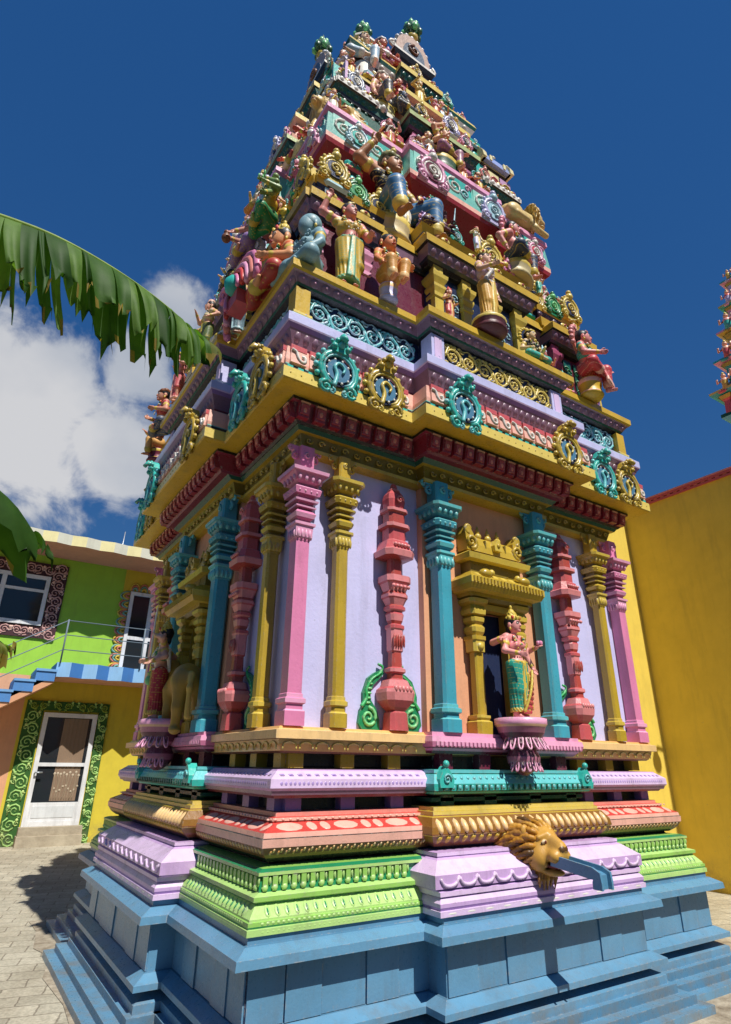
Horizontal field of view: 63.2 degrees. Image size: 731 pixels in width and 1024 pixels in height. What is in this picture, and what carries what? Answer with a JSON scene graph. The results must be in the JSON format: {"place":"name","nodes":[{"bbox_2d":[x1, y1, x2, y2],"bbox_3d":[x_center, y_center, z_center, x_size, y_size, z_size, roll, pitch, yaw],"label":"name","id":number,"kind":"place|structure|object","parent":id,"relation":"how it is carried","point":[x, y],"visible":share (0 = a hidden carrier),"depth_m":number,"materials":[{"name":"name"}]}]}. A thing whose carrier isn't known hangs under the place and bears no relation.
{"place":"outdoors","nodes":[
{"label":"outdoors","id":0,"kind":"place"},
{"bbox_2d":[0,843,730,1023],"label":"yard","id":1,"kind":"structure","parent":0,"point":[39,883],"depth_m":5.73,"materials":[{"name":"beige stone"}]},
{"bbox_2d":[0,213,221,668],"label":"banana plant","id":2,"kind":"object","parent":1,"relation":"on","point":[108,297],"visible":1,"depth_m":2.22,"materials":[{"name":"green plant"}]},
{"bbox_2d":[42,18,730,1023],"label":"temple tower","id":3,"kind":"structure","parent":1,"relation":"on","point":[366,518],"depth_m":3.94,"materials":[{"name":"paint"}]},
{"bbox_2d":[141,429,164,461],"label":"attendant statue","id":4,"kind":"object","parent":3,"relation":"on","point":[153,447],"visible":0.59,"depth_m":6.52,"materials":[{"name":"paint"}]},
{"bbox_2d":[144,388,170,437],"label":"attendant statue","id":5,"kind":"object","parent":3,"relation":"on","point":[162,409],"visible":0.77,"depth_m":6.26,"materials":[{"name":"paint"}]},
{"bbox_2d":[139,608,177,717],"bbox_3d":[-1.607,1.155,4.575,0.232,0.847,0.380,2,-23,-3],"label":"goddess statue","id":6,"kind":"object","parent":3,"relation":"on","point":[160,659],"visible":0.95,"depth_m":4.49,"materials":[{"name":"paint"}]},
{"bbox_2d":[169,352,186,403],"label":"attendant statue","id":7,"kind":"object","parent":3,"relation":"on","point":[178,382],"visible":0.65,"depth_m":5.75,"materials":[{"name":"paint"}]},
{"bbox_2d":[162,660,200,734],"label":"animal statue","id":8,"kind":"object","parent":3,"relation":"on","point":[180,689],"visible":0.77,"depth_m":4.10,"materials":[{"name":"paint"}]},
{"bbox_2d":[194,299,220,340],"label":"attendant statue","id":9,"kind":"object","parent":3,"relation":"on","point":[205,323],"visible":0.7,"depth_m":5.14,"materials":[{"name":"paint"}]},
{"bbox_2d":[214,274,223,296],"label":"attendant statue","id":10,"kind":"object","parent":3,"relation":"on","point":[219,290],"visible":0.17,"depth_m":6.28,"materials":[{"name":"paint"}]},
{"bbox_2d":[210,323,233,342],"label":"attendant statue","id":11,"kind":"object","parent":3,"relation":"on","point":[219,332],"visible":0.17,"depth_m":4.86,"materials":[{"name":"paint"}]},
{"bbox_2d":[220,254,230,273],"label":"attendant statue","id":12,"kind":"object","parent":3,"relation":"on","point":[228,266],"visible":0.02,"depth_m":6.22,"materials":[{"name":"paint"}]},
{"bbox_2d":[219,267,233,289],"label":"attendant statue","id":13,"kind":"object","parent":3,"relation":"on","point":[226,275],"visible":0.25,"depth_m":5.87,"materials":[{"name":"paint"}]},
{"bbox_2d":[221,214,255,267],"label":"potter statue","id":14,"kind":"object","parent":3,"relation":"on","point":[245,243],"visible":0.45,"depth_m":5.55,"materials":[{"name":"paint"}]},
{"bbox_2d":[230,285,247,337],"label":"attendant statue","id":15,"kind":"object","parent":3,"relation":"on","point":[237,327],"visible":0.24,"depth_m":4.81,"materials":[{"name":"paint"}]},
{"bbox_2d":[218,249,261,341],"bbox_3d":[-1.018,-1.733,4.626,0.200,0.653,0.716,15,-27,-30],"label":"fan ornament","id":16,"kind":"object","parent":3,"relation":"on","point":[232,302],"visible":0.98,"depth_m":4.53,"materials":[{"name":"paint"}]},
{"bbox_2d":[244,182,262,214],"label":"attendant statue","id":17,"kind":"object","parent":3,"relation":"on","point":[249,207],"visible":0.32,"depth_m":6.61,"materials":[{"name":"paint"}]},
{"bbox_2d":[246,169,281,239],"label":"goddess statue","id":18,"kind":"object","parent":3,"relation":"on","point":[262,220],"visible":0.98,"depth_m":5.25,"materials":[{"name":"paint"}]},
{"bbox_2d":[244,220,295,310],"bbox_3d":[-0.702,-1.967,4.559,0.368,0.828,0.546,15,-27,-30],"label":"king statue","id":19,"kind":"object","parent":3,"relation":"on","point":[282,238],"visible":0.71,"depth_m":4.36,"materials":[{"name":"paint"}]},
{"bbox_2d":[277,196,288,224],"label":"attendant statue","id":20,"kind":"object","parent":3,"relation":"on","point":[282,202],"visible":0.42,"depth_m":5.41,"materials":[{"name":"paint"}]},
{"bbox_2d":[286,192,296,213],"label":"attendant statue","id":21,"kind":"object","parent":3,"relation":"on","point":[290,204],"visible":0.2,"depth_m":5.06,"materials":[{"name":"paint"}]},
{"bbox_2d":[277,125,307,170],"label":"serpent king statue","id":22,"kind":"object","parent":3,"relation":"on","point":[302,135],"visible":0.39,"depth_m":6.02,"materials":[{"name":"paint"}]},
{"bbox_2d":[284,156,300,189],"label":"attendant statue","id":23,"kind":"object","parent":3,"relation":"on","point":[294,172],"visible":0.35,"depth_m":5.15,"materials":[{"name":"paint"}]},
{"bbox_2d":[270,213,325,286],"bbox_3d":[-0.459,-1.952,4.350,0.323,0.659,0.501,22,-31,-40],"label":"seated statue","id":24,"kind":"object","parent":3,"relation":"on","point":[309,245],"visible":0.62,"depth_m":4.24,"materials":[{"name":"paint"}]},
{"bbox_2d":[307,94,328,129],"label":"lion statue","id":25,"kind":"object","parent":3,"relation":"on","point":[318,102],"visible":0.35,"depth_m":5.82,"materials":[{"name":"paint"}]},
{"bbox_2d":[326,88,340,107],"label":"attendant statue","id":26,"kind":"object","parent":3,"relation":"on","point":[331,94],"visible":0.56,"depth_m":5.71,"materials":[{"name":"paint"}]},
{"bbox_2d":[331,46,354,65],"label":"attendant statue","id":27,"kind":"object","parent":3,"relation":"on","point":[344,55],"visible":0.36,"depth_m":6.68,"materials":[{"name":"paint"}]},
{"bbox_2d":[318,188,375,287],"bbox_3d":[-0.147,-2.027,4.467,0.440,0.866,0.240,2,-23,-2],"label":"goddess statue","id":28,"kind":"object","parent":3,"relation":"on","point":[349,251],"visible":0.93,"depth_m":4.42,"materials":[{"name":"paint"}]},
{"bbox_2d":[347,56,359,70],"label":"attendant statue","id":29,"kind":"object","parent":3,"relation":"on","point":[351,61],"visible":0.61,"depth_m":6.58,"materials":[{"name":"paint"}]},
{"bbox_2d":[346,31,383,74],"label":"goddess statue","id":30,"kind":"object","parent":3,"relation":"on","point":[373,55],"visible":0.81,"depth_m":6.97,"materials":[{"name":"paint"}]},
{"bbox_2d":[340,103,393,143],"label":"lion statue","id":31,"kind":"object","parent":3,"relation":"on","point":[348,109],"visible":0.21,"depth_m":5.82,"materials":[{"name":"paint"}]},
{"bbox_2d":[372,36,400,67],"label":"goddess statue","id":32,"kind":"object","parent":3,"relation":"on","point":[381,41],"visible":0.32,"depth_m":7.37,"materials":[{"name":"paint"}]},
{"bbox_2d":[369,70,409,116],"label":"man statue","id":33,"kind":"object","parent":3,"relation":"on","point":[381,86],"visible":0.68,"depth_m":6.40,"materials":[{"name":"paint"}]},
{"bbox_2d":[379,118,401,143],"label":"attendant statue","id":34,"kind":"object","parent":3,"relation":"on","point":[388,127],"visible":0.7,"depth_m":6.03,"materials":[{"name":"paint"}]},
{"bbox_2d":[373,234,414,305],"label":"child statue","id":35,"kind":"object","parent":3,"relation":"on","point":[394,270],"visible":1,"depth_m":4.43,"materials":[{"name":"paint"}]},
{"bbox_2d":[353,131,447,243],"bbox_3d":[0.293,-2.893,5.330,0.799,1.149,0.573,18,-29,-35],"label":"giant statue","id":36,"kind":"object","parent":3,"relation":"on","point":[387,177],"visible":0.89,"depth_m":5.28,"materials":[{"name":"paint"}]},
{"bbox_2d":[403,197,410,225],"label":"attendant statue","id":37,"kind":"object","parent":36,"relation":"on","point":[407,216],"visible":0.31,"depth_m":5.27,"materials":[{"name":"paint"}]},
{"bbox_2d":[393,78,407,94],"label":"attendant statue","id":38,"kind":"object","parent":3,"relation":"on","point":[397,82],"visible":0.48,"depth_m":6.86,"materials":[{"name":"paint"}]},
{"bbox_2d":[392,90,417,116],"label":"dwarf statue","id":39,"kind":"object","parent":3,"relation":"on","point":[404,105],"visible":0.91,"depth_m":6.33,"materials":[{"name":"paint"}]},
{"bbox_2d":[409,134,428,151],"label":"attendant statue","id":40,"kind":"object","parent":3,"relation":"on","point":[416,139],"visible":0.44,"depth_m":6.04,"materials":[{"name":"paint"}]},
{"bbox_2d":[411,73,432,100],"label":"attendant statue","id":41,"kind":"object","parent":3,"relation":"on","point":[419,89],"visible":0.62,"depth_m":6.89,"materials":[{"name":"paint"}]},
{"bbox_2d":[421,131,437,151],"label":"attendant statue","id":42,"kind":"object","parent":3,"relation":"on","point":[426,137],"visible":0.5,"depth_m":6.19,"materials":[{"name":"paint"}]},
{"bbox_2d":[415,194,455,236],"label":"demon statue","id":43,"kind":"object","parent":3,"relation":"on","point":[429,219],"visible":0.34,"depth_m":5.31,"materials":[{"name":"paint"}]},
{"bbox_2d":[429,98,441,111],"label":"attendant statue","id":44,"kind":"object","parent":3,"relation":"on","point":[433,103],"visible":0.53,"depth_m":6.97,"materials":[{"name":"paint"}]},
{"bbox_2d":[437,100,448,115],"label":"attendant statue","id":45,"kind":"object","parent":3,"relation":"on","point":[442,109],"visible":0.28,"depth_m":7.12,"materials":[{"name":"paint"}]},
{"bbox_2d":[442,287,457,316],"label":"attendant statue","id":46,"kind":"object","parent":3,"relation":"on","point":[449,305],"visible":0.81,"depth_m":4.69,"materials":[{"name":"paint"}]},
{"bbox_2d":[431,121,469,172],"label":"goddess statue","id":47,"kind":"object","parent":3,"relation":"on","point":[447,154],"visible":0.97,"depth_m":6.20,"materials":[{"name":"paint"}]},
{"bbox_2d":[460,160,472,178],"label":"attendant statue","id":48,"kind":"object","parent":3,"relation":"on","point":[463,171],"visible":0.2,"depth_m":6.44,"materials":[{"name":"paint"}]},
{"bbox_2d":[470,226,483,252],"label":"attendant statue","id":49,"kind":"object","parent":3,"relation":"on","point":[477,239],"visible":0.95,"depth_m":5.55,"materials":[{"name":"paint"}]},
{"bbox_2d":[471,170,486,188],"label":"attendant statue","id":50,"kind":"object","parent":3,"relation":"on","point":[476,175],"visible":0.65,"depth_m":6.54,"materials":[{"name":"paint"}]},
{"bbox_2d":[471,247,507,340],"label":"woman statue","id":51,"kind":"object","parent":3,"relation":"on","point":[489,319],"visible":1,"depth_m":4.82,"materials":[{"name":"paint"}]},
{"bbox_2d":[484,186,498,196],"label":"attendant statue","id":52,"kind":"object","parent":3,"relation":"on","point":[487,188],"visible":0.11,"depth_m":6.75,"materials":[{"name":"paint"}]},
{"bbox_2d":[491,246,507,267],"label":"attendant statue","id":53,"kind":"object","parent":3,"relation":"on","point":[503,264],"visible":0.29,"depth_m":5.66,"materials":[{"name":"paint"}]},
{"bbox_2d":[489,605,542,716],"bbox_3d":[1.044,0.987,3.986,0.330,0.751,0.260,9,-24,-19],"label":"goddess statue","id":54,"kind":"object","parent":3,"relation":"on","point":[520,677],"visible":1,"depth_m":3.94,"materials":[{"name":"paint"}]},
{"bbox_2d":[495,215,542,290],"bbox_3d":[1.556,-2.649,6.021,0.391,0.908,0.606,-11,-26,26],"label":"man statue","id":55,"kind":"object","parent":3,"relation":"on","point":[522,258],"visible":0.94,"depth_m":5.81,"materials":[{"name":"paint"}]},
{"bbox_2d":[501,202,548,238],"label":"lion statue","id":56,"kind":"object","parent":3,"relation":"on","point":[528,218],"visible":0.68,"depth_m":6.78,"materials":[{"name":"paint"}]},
{"bbox_2d":[518,327,551,364],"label":"attendant statue","id":57,"kind":"object","parent":3,"relation":"on","point":[529,343],"visible":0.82,"depth_m":5.14,"materials":[{"name":"paint"}]},
{"bbox_2d":[535,271,543,297],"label":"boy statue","id":58,"kind":"object","parent":3,"relation":"on","point":[538,285],"visible":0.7,"depth_m":6.02,"materials":[{"name":"paint"}]},
{"bbox_2d":[542,285,549,302],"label":"attendant statue","id":59,"kind":"object","parent":3,"relation":"on","point":[545,292],"visible":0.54,"depth_m":6.29,"materials":[{"name":"paint"}]},
{"bbox_2d":[541,345,555,366],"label":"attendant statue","id":60,"kind":"object","parent":3,"relation":"on","point":[553,362],"visible":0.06,"depth_m":5.56,"materials":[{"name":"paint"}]},
{"bbox_2d":[493,815,613,890],"bbox_3d":[1.049,1.994,3.361,0.401,0.465,0.732,15,-27,-30],"label":"lion spout","id":61,"kind":"object","parent":3,"relation":"on","point":[539,847],"visible":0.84,"depth_m":3.34,"materials":[{"name":"paint"}]},
{"bbox_2d":[561,370,576,393],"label":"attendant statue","id":62,"kind":"object","parent":3,"relation":"on","point":[569,388],"visible":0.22,"depth_m":5.57,"materials":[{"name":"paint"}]},
{"bbox_2d":[568,319,577,329],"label":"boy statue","id":63,"kind":"object","parent":3,"relation":"on","point":[573,323],"visible":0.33,"depth_m":6.31,"materials":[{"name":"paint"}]},
{"bbox_2d":[568,324,617,403],"bbox_3d":[2.182,-1.469,5.708,0.336,0.866,0.503,-16,-28,34],"label":"woman statue","id":64,"kind":"object","parent":3,"relation":"on","point":[592,370],"visible":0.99,"depth_m":5.56,"materials":[{"name":"paint"}]},
{"bbox_2d":[0,0,730,546],"label":"sky","id":65,"kind":"structure","parent":0,"point":[135,134],"materials":[{"name":"blue"}]},
{"bbox_2d":[29,918,730,1023],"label":"concrete apron","id":66,"kind":"object","parent":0,"point":[44,939],"visible":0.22,"depth_m":3.76,"materials":[{"name":"grey concrete"}]},
{"bbox_2d":[709,267,730,423],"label":"temple tower","id":67,"kind":"structure","parent":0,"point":[722,396],"depth_m":9.69,"materials":[{"name":"paint"}]},
{"label":"ground","id":68,"kind":"structure","parent":0,"visible":0},
{"bbox_2d":[0,527,163,848],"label":"green house","id":69,"kind":"structure","parent":68,"relation":"on","point":[75,624],"depth_m":11.08,"materials":[{"name":"paint"}]},
{"bbox_2d":[0,569,50,625],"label":"window","id":70,"kind":"structure","parent":69,"relation":"in","point":[21,602],"depth_m":11.19,"materials":[{"name":"glass"}]},
{"bbox_2d":[20,712,97,826],"bbox_3d":[-5.448,4.586,10.637,0.910,1.850,0.121,15,-27,-30],"label":"door","id":71,"kind":"structure","parent":69,"relation":"in","point":[55,794],"depth_m":10.64,"materials":[{"name":"glass"}]},
{"bbox_2d":[118,591,154,668],"bbox_3d":[-4.505,2.494,12.220,0.880,1.620,0.057,15,-27,-30],"label":"balcony door","id":72,"kind":"structure","parent":69,"relation":"in","point":[139,611],"depth_m":12.14,"materials":[{"name":"glass"}]},
{"bbox_2d":[607,466,730,893],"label":"yellow building","id":73,"kind":"structure","parent":68,"relation":"on","point":[673,546],"depth_m":7.84,"materials":[{"name":"paint"}]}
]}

